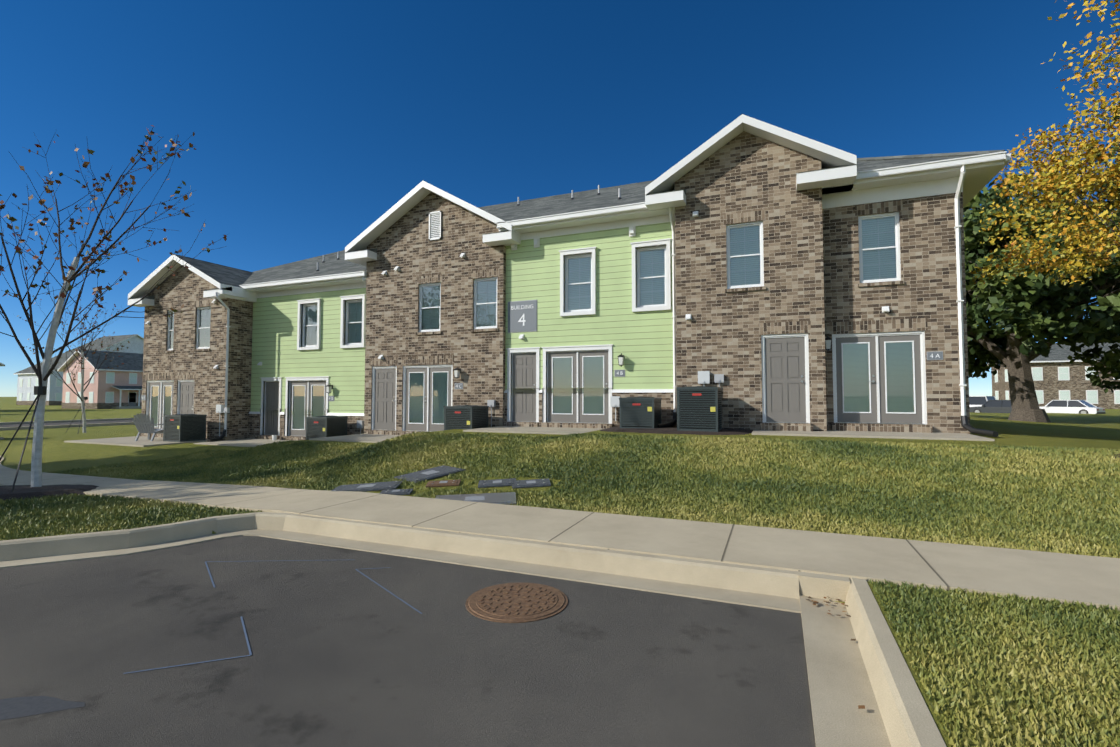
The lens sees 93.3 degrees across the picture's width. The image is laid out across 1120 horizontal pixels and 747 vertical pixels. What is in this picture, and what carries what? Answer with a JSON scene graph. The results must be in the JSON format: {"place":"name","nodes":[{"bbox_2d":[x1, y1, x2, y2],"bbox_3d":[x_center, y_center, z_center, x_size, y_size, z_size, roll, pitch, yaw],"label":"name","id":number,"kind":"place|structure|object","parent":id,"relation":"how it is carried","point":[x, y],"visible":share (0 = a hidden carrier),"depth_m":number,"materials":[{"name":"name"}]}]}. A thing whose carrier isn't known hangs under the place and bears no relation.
{"place":"outdoors","nodes":[
{"label":"outdoors","id":0,"kind":"place"},
{"bbox_2d":[0,418,135,430],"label":"roads","id":1,"kind":"structure","parent":0,"point":[65,423],"depth_m":34.83,"materials":[{"name":"grey asphalt"}]},
{"bbox_2d":[969,396,995,406],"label":"white suv","id":2,"kind":"object","parent":1,"relation":"on","point":[975,401],"visible":0.06,"depth_m":50.43,"materials":[{"name":"white paint"}]},
{"bbox_2d":[969,400,1011,412],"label":"parked car","id":3,"kind":"object","parent":1,"relation":"on","point":[996,406],"visible":0.4,"depth_m":48.59,"materials":[{"name":"grey paint"}]},
{"bbox_2d":[1039,400,1104,413],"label":"white sedan car","id":4,"kind":"object","parent":1,"relation":"on","point":[1072,406],"visible":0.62,"depth_m":47.80,"materials":[{"name":"white paint"}]},
{"bbox_2d":[13,334,143,404],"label":"house","id":5,"kind":"structure","parent":0,"point":[27,382],"depth_m":109.32,"materials":[{"name":"white"}]},
{"bbox_2d":[57,350,142,408],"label":"pink house","id":6,"kind":"structure","parent":0,"point":[119,387],"depth_m":79.23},
{"bbox_2d":[0,456,1119,610],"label":"sidewalk","id":7,"kind":"structure","parent":0,"point":[1085,579],"depth_m":4.90,"materials":[{"name":"concrete"}]},
{"bbox_2d":[0,397,1119,746],"bbox_3d":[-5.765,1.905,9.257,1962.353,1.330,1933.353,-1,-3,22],"label":"ground","id":8,"kind":"structure","parent":0,"point":[1060,431],"depth_m":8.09,"materials":[{"name":"green plant"}]},
{"bbox_2d":[0,484,98,500],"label":"mulch bed","id":9,"kind":"object","parent":8,"relation":"on","point":[23,492],"visible":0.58,"depth_m":8.65,"materials":[{"name":"brown soil"}]},
{"bbox_2d":[16,295,129,432],"bbox_3d":[-24.358,-0.565,26.928,3.878,7.309,3.835,-1,-2,13],"label":"young tree","id":10,"kind":"object","parent":8,"relation":"on","point":[81,363],"visible":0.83,"depth_m":27.01,"materials":[{"name":"brown plant"}]},
{"bbox_2d":[0,125,226,491],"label":"young tree","id":11,"kind":"object","parent":8,"relation":"on","point":[43,371],"visible":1,"depth_m":9.38,"materials":[{"name":"grey plant"}]},
{"bbox_2d":[331,481,401,491],"bbox_3d":[-2.851,1.671,7.803,0.950,0.035,0.620,-3,-2,-6],"label":"vault","id":12,"kind":"object","parent":8,"relation":"on","point":[378,486],"visible":0.96,"depth_m":7.72,"materials":[{"name":"grey concrete"}]},
{"bbox_2d":[380,489,412,494],"bbox_3d":[-2.279,1.643,7.354,0.420,0.035,0.280,-1,1,-6],"label":"vault","id":13,"kind":"object","parent":8,"relation":"on","point":[400,492],"visible":0.96,"depth_m":7.30,"materials":[{"name":"grey concrete"}]},
{"bbox_2d":[0,536,815,746],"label":"asphalt lot","id":14,"kind":"structure","parent":8,"relation":"on","point":[344,652],"depth_m":3.00,"materials":[{"name":"grey asphalt"}]},
{"bbox_2d":[0,696,84,719],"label":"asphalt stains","id":15,"kind":"object","parent":14,"relation":"on","point":[15,707],"visible":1,"depth_m":2.55,"materials":[{"name":"liquid"}]},
{"bbox_2d":[123,560,421,673],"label":"pavement markings","id":16,"kind":"object","parent":14,"relation":"on","point":[246,637],"visible":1,"depth_m":3.55,"materials":[{"name":"blue"}]},
{"bbox_2d":[465,583,567,622],"bbox_3d":[-0.311,1.670,3.842,0.740,0.071,0.740,-1,-3,22],"label":"manhole","id":17,"kind":"object","parent":14,"relation":"on","point":[516,602],"visible":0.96,"depth_m":3.77,"materials":[{"name":"orange metal"}]},
{"bbox_2d":[394,465,465,482],"bbox_3d":[-2.102,1.618,8.580,0.620,0.035,0.950,-1,3,42],"label":"vault","id":18,"kind":"object","parent":8,"relation":"on","point":[433,473],"visible":0.98,"depth_m":8.49,"materials":[{"name":"grey concrete"}]},
{"bbox_2d":[425,479,460,486],"bbox_3d":[-1.737,1.631,7.889,0.480,0.035,0.330,-2,1,-6],"label":"vault","id":19,"kind":"object","parent":8,"relation":"on","point":[441,483],"visible":1,"depth_m":7.80,"materials":[{"name":"orange metal"}]},
{"bbox_2d":[444,405,488,429],"bbox_3d":[-2.654,1.388,15.034,0.920,0.980,0.920,-1,-3,22],"label":"air conditioning unit","id":20,"kind":"object","parent":8,"relation":"on","point":[465,416],"visible":0.81,"depth_m":14.70,"materials":[{"name":"grey paint"}]},
{"bbox_2d":[0,512,946,746],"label":"curb","id":21,"kind":"structure","parent":8,"relation":"on","point":[868,668],"depth_m":4.15,"materials":[{"name":"concrete"}]},
{"bbox_2d":[806,596,864,708],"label":"fallen leaves","id":22,"kind":"object","parent":21,"relation":"on","point":[859,706],"visible":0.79,"depth_m":3.69,"materials":[{"name":"brown plant"}]},
{"bbox_2d":[435,492,515,504],"bbox_3d":[-1.095,1.622,6.815,1.050,0.034,0.600,-1,0,-6],"label":"vault","id":23,"kind":"object","parent":8,"relation":"on","point":[509,498],"visible":0.71,"depth_m":6.85,"materials":[{"name":"grey concrete"}]},
{"bbox_2d":[478,478,515,487],"bbox_3d":[-0.920,1.602,7.772,0.550,0.034,0.360,-2,3,-6],"label":"vault","id":24,"kind":"object","parent":8,"relation":"on","point":[495,483],"visible":0.96,"depth_m":7.70,"materials":[{"name":"grey concrete"}]},
{"bbox_2d":[64,422,994,446],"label":"concrete patios","id":25,"kind":"structure","parent":8,"relation":"on","point":[892,431],"depth_m":13.50,"materials":[{"name":"concrete"}]},
{"bbox_2d":[131,413,163,440],"bbox_3d":[-14.778,1.910,19.046,0.760,0.988,0.930,0,-2,-3],"label":"adirondack chair","id":26,"kind":"object","parent":25,"relation":"on","point":[145,424],"visible":0.85,"depth_m":18.80,"materials":[{"name":"grey plastic"}]},
{"bbox_2d":[163,414,206,441],"bbox_3d":[-13.421,1.925,18.936,0.920,0.950,0.920,-1,-3,22],"label":"air conditioning unit","id":27,"kind":"object","parent":25,"relation":"on","point":[183,427],"visible":1,"depth_m":18.64,"materials":[{"name":"grey paint"}]},
{"bbox_2d":[306,416,347,439],"bbox_3d":[-7.814,1.885,17.722,0.920,0.930,0.920,-1,-3,22],"label":"air conditioning unit","id":28,"kind":"object","parent":25,"relation":"on","point":[323,426],"visible":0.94,"depth_m":17.40,"materials":[{"name":"grey paint"}]},
{"bbox_2d":[600,426,752,434],"bbox_3d":[2.805,1.383,12.790,4.158,0.135,2.317,-1,-3,22],"label":"concrete pad","id":29,"kind":"object","parent":25,"relation":"on","point":[667,430],"visible":0.6,"depth_m":12.13,"materials":[{"name":"grey concrete"}]},
{"bbox_2d":[619,396,661,427],"bbox_3d":[2.030,0.981,13.294,0.880,0.810,0.880,-1,-3,22],"label":"air conditioning unit","id":30,"kind":"object","parent":29,"relation":"on","point":[640,412],"visible":1,"depth_m":12.93,"materials":[{"name":"grey paint"}]},
{"bbox_2d":[676,386,721,431],"bbox_3d":[3.267,0.812,12.362,0.920,1.030,0.920,-1,-3,22],"label":"air conditioning unit","id":31,"kind":"object","parent":29,"relation":"on","point":[699,408],"visible":1,"depth_m":11.97,"materials":[{"name":"grey paint"}]},
{"bbox_2d":[512,478,550,488],"bbox_3d":[-0.420,1.588,7.676,0.550,0.034,0.360,-3,3,-6],"label":"vault","id":32,"kind":"object","parent":8,"relation":"on","point":[531,483],"visible":0.94,"depth_m":7.59,"materials":[{"name":"grey concrete"}]},
{"bbox_2d":[141,131,969,440],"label":"building walls","id":33,"kind":"structure","parent":8,"relation":"on","point":[817,289],"depth_m":14.29,"materials":[{"name":"brown brick"}]},
{"bbox_2d":[146,380,173,433],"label":"french doors","id":34,"kind":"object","parent":33,"relation":"on","point":[159,402],"visible":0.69,"depth_m":20.88,"materials":[{"name":"white glass"}]},
{"bbox_2d":[167,310,173,350],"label":"window","id":35,"kind":"structure","parent":33,"relation":"attached to","point":[170,327],"depth_m":20.84,"materials":[{"name":"white plastic"}]},
{"bbox_2d":[177,380,193,413],"bbox_3d":[-14.292,1.292,20.268,1.000,2.095,0.155,-1,-3,22],"label":"door","id":36,"kind":"structure","parent":33,"relation":"attached to","point":[185,402],"depth_m":20.32,"materials":[{"name":"white wood"}]},
{"bbox_2d":[196,306,210,348],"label":"window","id":37,"kind":"structure","parent":33,"relation":"attached to","point":[203,320],"depth_m":20.16,"materials":[{"name":"glass"}]},
{"bbox_2d":[207,292,229,441],"bbox_3d":[-12.245,-0.252,18.930,0.265,5.340,0.923,0,-2,2],"label":"downspout","id":38,"kind":"object","parent":33,"relation":"attached to","point":[222,436],"visible":0.96,"depth_m":19.27,"materials":[{"name":"white metal"}]},
{"bbox_2d":[216,405,223,435],"bbox_3d":[-12.451,1.716,19.337,0.260,1.160,0.140,-1,-3,22],"label":"electrical disconnect box","id":39,"kind":"object","parent":33,"relation":"attached to","point":[220,409],"visible":1,"depth_m":19.32,"materials":[{"name":"grey metal"}]},
{"bbox_2d":[224,407,229,436],"bbox_3d":[-12.123,1.761,19.211,0.180,1.060,0.120,-1,-3,22],"label":"electrical disconnect box","id":40,"kind":"object","parent":33,"relation":"attached to","point":[226,410],"visible":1,"depth_m":19.20,"materials":[{"name":"grey metal"}]},
{"bbox_2d":[128,250,365,298],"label":"roof","id":41,"kind":"structure","parent":33,"relation":"on","point":[221,276],"depth_m":20.64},
{"bbox_2d":[260,377,281,435],"bbox_3d":[-10.822,1.234,19.904,1.100,2.180,0.195,-1,-3,22],"label":"door","id":42,"kind":"structure","parent":33,"relation":"attached to","point":[272,399],"depth_m":19.95,"materials":[{"name":"white"}]},
{"bbox_2d":[285,376,329,436],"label":"french doors","id":43,"kind":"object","parent":33,"relation":"attached to","point":[301,392],"visible":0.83,"depth_m":19.35,"materials":[{"name":"white"}]},
{"bbox_2d":[297,298,321,349],"bbox_3d":[-9.101,-1.776,19.296,1.120,1.835,0.255,-1,-3,22],"label":"window","id":44,"kind":"structure","parent":33,"relation":"attached to","point":[311,333],"depth_m":19.38,"materials":[{"name":"white plastic"}]},
{"bbox_2d":[326,384,332,393],"bbox_3d":[-8.127,0.534,18.650,0.170,0.366,0.225,-1,-3,22],"label":"lantern","id":45,"kind":"object","parent":33,"relation":"attached to","point":[329,387],"visible":0.98,"depth_m":18.58,"materials":[{"name":"white glass"}]},
{"bbox_2d":[340,294,365,347],"bbox_3d":[-7.195,-1.808,18.516,1.120,1.835,0.255,-1,-3,22],"label":"window","id":46,"kind":"structure","parent":33,"relation":"attached to","point":[355,312],"depth_m":18.60,"materials":[{"name":"white plastic"}]},
{"bbox_2d":[357,420,363,433],"bbox_3d":[-6.814,1.973,18.049,0.240,0.740,0.130,-1,-3,22],"label":"electrical disconnect box","id":47,"kind":"object","parent":33,"relation":"attached to","point":[360,424],"visible":0.73,"depth_m":18.03,"materials":[{"name":"grey metal"}]},
{"bbox_2d":[372,366,396,430],"bbox_3d":[-5.718,0.809,17.316,1.020,2.095,0.155,-1,-3,22],"label":"door","id":48,"kind":"structure","parent":33,"relation":"attached to","point":[384,382],"depth_m":17.33,"materials":[{"name":"white wood"}]},
{"bbox_2d":[402,364,452,431],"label":"french doors","id":49,"kind":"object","parent":33,"relation":"attached to","point":[423,407],"visible":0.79,"depth_m":16.69,"materials":[{"name":"white glass"}]},
{"bbox_2d":[419,282,440,331],"bbox_3d":[-4.093,-2.087,16.800,0.850,1.550,0.100,-1,-3,22],"label":"window","id":50,"kind":"structure","parent":33,"relation":"attached to","point":[429,305],"depth_m":16.85,"materials":[{"name":"white plastic"}]},
{"bbox_2d":[429,211,441,240],"bbox_3d":[-3.938,-4.668,16.716,0.460,0.900,0.065,-1,-3,22],"label":"gable vent","id":51,"kind":"object","parent":33,"relation":"attached to","point":[434,226],"visible":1,"depth_m":16.70,"materials":[{"name":"white plastic"}]},
{"bbox_2d":[454,367,460,378],"bbox_3d":[-3.115,-0.023,16.079,0.170,0.366,0.225,-1,-3,22],"label":"lantern","id":52,"kind":"object","parent":33,"relation":"attached to","point":[457,371],"visible":1,"depth_m":16.01,"materials":[{"name":"white glass"}]},
{"bbox_2d":[455,383,462,388],"bbox_3d":[-3.093,0.384,16.168,0.300,0.190,0.012,-1,-3,22],"label":"plaque","id":53,"kind":"object","parent":33,"relation":"attached to","point":[459,385],"visible":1,"depth_m":16.16,"materials":[{"name":"grey"}]},
{"bbox_2d":[474,277,496,328],"bbox_3d":[-2.223,-2.119,16.035,0.850,1.550,0.100,-1,-3,22],"label":"window","id":54,"kind":"structure","parent":33,"relation":"attached to","point":[485,303],"depth_m":16.08,"materials":[{"name":"white plastic"}]},
{"bbox_2d":[487,400,494,426],"bbox_3d":[-2.031,1.263,15.638,0.220,0.960,0.120,-1,-3,22],"label":"electrical disconnect box","id":55,"kind":"object","parent":33,"relation":"attached to","point":[491,403],"visible":0.85,"depth_m":15.63,"materials":[{"name":"grey metal"}]},
{"bbox_2d":[508,300,536,332],"bbox_3d":[-1.113,-1.686,15.600,0.960,0.930,0.020,-1,-3,22],"label":"building sign","id":56,"kind":"object","parent":33,"relation":"attached to","point":[530,318],"depth_m":15.59,"materials":[{"name":"grey metal"}]},
{"bbox_2d":[511,304,532,309],"bbox_3d":[-1.117,-1.958,15.600,0.724,0.116,0.004,-1,-3,22],"label":"sign text","id":57,"kind":"object","parent":56,"relation":"attached to","point":[526,306],"visible":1,"depth_m":15.60,"materials":[{"name":"white"}]},
{"bbox_2d":[518,314,525,325],"bbox_3d":[-1.122,-1.585,15.587,0.239,0.359,0.004,-1,-3,22],"label":"sign text","id":58,"kind":"object","parent":56,"relation":"attached to","point":[523,320],"visible":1,"depth_m":15.57,"materials":[{"name":"white"}]},
{"bbox_2d":[506,347,540,421],"bbox_3d":[-1.052,0.334,15.559,1.100,2.180,0.195,-1,-3,22],"label":"door","id":59,"kind":"structure","parent":33,"relation":"attached to","point":[523,382],"depth_m":15.59,"materials":[{"name":"white wood"}]},
{"bbox_2d":[128,151,1010,415],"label":"building trim","id":60,"kind":"structure","parent":33,"relation":"attached to","point":[847,185],"depth_m":13.39,"materials":[{"name":"white paint"}]},
{"bbox_2d":[542,344,612,423],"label":"french doors","id":61,"kind":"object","parent":33,"relation":"attached to","point":[578,381],"visible":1,"depth_m":14.93,"materials":[{"name":"white"}]},
{"bbox_2d":[559,247,596,316],"bbox_3d":[0.530,-2.579,15.005,1.120,1.885,0.255,-1,-3,22],"label":"window","id":62,"kind":"structure","parent":33,"relation":"attached to","point":[579,287],"depth_m":15.08,"materials":[{"name":"white plastic"}]},
{"bbox_2d":[610,396,619,420],"bbox_3d":[1.503,0.953,14.306,0.260,0.670,0.130,-1,-3,22],"label":"electrical disconnect box","id":63,"kind":"object","parent":33,"relation":"attached to","point":[614,401],"visible":0.92,"depth_m":14.28,"materials":[{"name":"grey metal"}]},
{"bbox_2d":[614,370,624,376],"bbox_3d":[1.628,-0.009,14.412,0.300,0.190,0.012,-1,-3,22],"label":"plaque","id":64,"kind":"object","parent":33,"relation":"attached to","point":[618,375],"visible":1,"depth_m":14.41,"materials":[{"name":"grey"}]},
{"bbox_2d":[617,353,624,366],"bbox_3d":[1.661,-0.367,14.298,0.170,0.366,0.225,-1,-3,22],"label":"lantern","id":65,"kind":"object","parent":33,"relation":"attached to","point":[621,360],"visible":1,"depth_m":14.22,"materials":[{"name":"white glass"}]},
{"bbox_2d":[630,238,671,311],"bbox_3d":[2.464,-2.612,14.214,1.100,1.885,0.255,-1,-3,22],"label":"window","id":66,"kind":"structure","parent":33,"relation":"attached to","point":[653,280],"depth_m":14.28,"materials":[{"name":"white plastic"}]},
{"bbox_2d":[656,207,676,427],"bbox_3d":[2.783,-1.462,13.524,0.272,5.710,0.923,-2,-3,42],"label":"downspout","id":67,"kind":"object","parent":33,"relation":"attached to","point":[672,422],"visible":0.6,"depth_m":13.81,"materials":[{"name":"white metal"}]},
{"bbox_2d":[345,114,1004,251],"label":"roof","id":68,"kind":"structure","parent":33,"relation":"on","point":[828,156],"depth_m":14.91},
{"bbox_2d":[685,314,690,319],"bbox_3d":[3.206,-1.419,13.230,0.140,0.140,0.110,-1,-3,22],"label":"light","id":69,"kind":"object","parent":33,"relation":"attached to","point":[688,317],"visible":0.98,"depth_m":13.22,"materials":[{"name":"white"}]},
{"bbox_2d":[692,211,697,216],"bbox_3d":[3.391,-4.010,13.262,0.140,0.140,0.110,-1,-3,22],"label":"light","id":70,"kind":"object","parent":33,"relation":"attached to","point":[695,214],"visible":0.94,"depth_m":13.25,"materials":[{"name":"white plastic"}]},
{"bbox_2d":[698,371,709,385],"bbox_3d":[3.541,0.488,12.993,0.280,1.090,0.150,-1,-3,22],"label":"electrical disconnect box","id":71,"kind":"object","parent":33,"relation":"attached to","point":[703,377],"visible":0.73,"depth_m":12.96,"materials":[{"name":"grey metal"}]},
{"bbox_2d":[714,374,723,386],"bbox_3d":[3.880,0.523,12.869,0.220,1.010,0.120,-1,-3,22],"label":"electrical disconnect box","id":72,"kind":"object","parent":33,"relation":"attached to","point":[719,378],"visible":0.65,"depth_m":12.85,"materials":[{"name":"grey metal"}]},
{"bbox_2d":[726,221,763,288],"bbox_3d":[4.521,-2.873,12.925,0.850,1.600,0.100,-1,-3,22],"label":"window","id":73,"kind":"structure","parent":33,"relation":"attached to","point":[745,256],"depth_m":12.95,"materials":[{"name":"white plastic"}]},
{"bbox_2d":[761,333,809,422],"bbox_3d":[5.301,0.118,12.452,1.020,2.095,0.155,-1,-3,22],"label":"door","id":74,"kind":"structure","parent":33,"relation":"attached to","point":[785,381],"depth_m":12.45,"materials":[{"name":"white"}]},
{"bbox_2d":[825,336,831,350],"bbox_3d":[6.289,-0.705,12.416,0.170,0.366,0.225,-1,-3,22],"label":"lantern","id":75,"kind":"object","parent":33,"relation":"attached to","point":[828,341],"visible":0.85,"depth_m":12.34,"materials":[{"name":"black"}]},
{"bbox_2d":[832,331,926,423],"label":"french doors","id":76,"kind":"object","parent":33,"relation":"on","point":[888,380],"visible":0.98,"depth_m":12.14,"materials":[{"name":"white"}]},
{"bbox_2d":[858,212,900,282],"bbox_3d":[7.403,-2.899,12.286,0.830,1.600,0.100,-1,-3,22],"label":"window","id":77,"kind":"structure","parent":33,"relation":"attached to","point":[879,247],"depth_m":12.30,"materials":[{"name":"white plastic"}]},
{"bbox_2d":[882,306,888,312],"bbox_3d":[7.421,-1.468,12.046,0.140,0.140,0.110,-1,-3,22],"label":"light","id":78,"kind":"object","parent":33,"relation":"attached to","point":[885,309],"visible":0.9,"depth_m":12.06,"materials":[{"name":"white plastic"}]},
{"bbox_2d":[927,351,942,359],"bbox_3d":[8.291,-0.391,11.698,0.300,0.190,0.012,-1,-3,22],"label":"plaque","id":79,"kind":"object","parent":33,"relation":"attached to","point":[935,353],"visible":1,"depth_m":11.69,"materials":[{"name":"grey metal"}]},
{"bbox_2d":[954,165,998,436],"bbox_3d":[8.636,-1.561,11.131,0.272,5.710,0.923,0,-2,2],"label":"downspout","id":80,"kind":"object","parent":33,"relation":"attached to","point":[962,385],"visible":0.98,"depth_m":11.47,"materials":[{"name":"white metal"}]},
{"bbox_2d":[963,115,1119,422],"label":"tree","id":81,"kind":"object","parent":8,"relation":"on","point":[1026,299],"depth_m":25.78,"materials":[{"name":"green plant"}]},
{"bbox_2d":[987,342,1119,408],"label":"building","id":82,"kind":"structure","parent":8,"relation":"on","point":[1056,375],"depth_m":65.92,"materials":[{"name":"brick"},{"name":"roof shingle"},{"name":"glass"}]},
{"bbox_2d":[0,0,1119,396],"label":"sky","id":83,"kind":"structure","parent":0,"point":[310,120],"materials":[{"name":"blue"}]},
{"bbox_2d":[969,0,1119,286],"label":"autumn tree","id":84,"kind":"object","parent":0,"point":[1052,175],"depth_m":14.24,"materials":[{"name":"yellow plant"}]}
]}

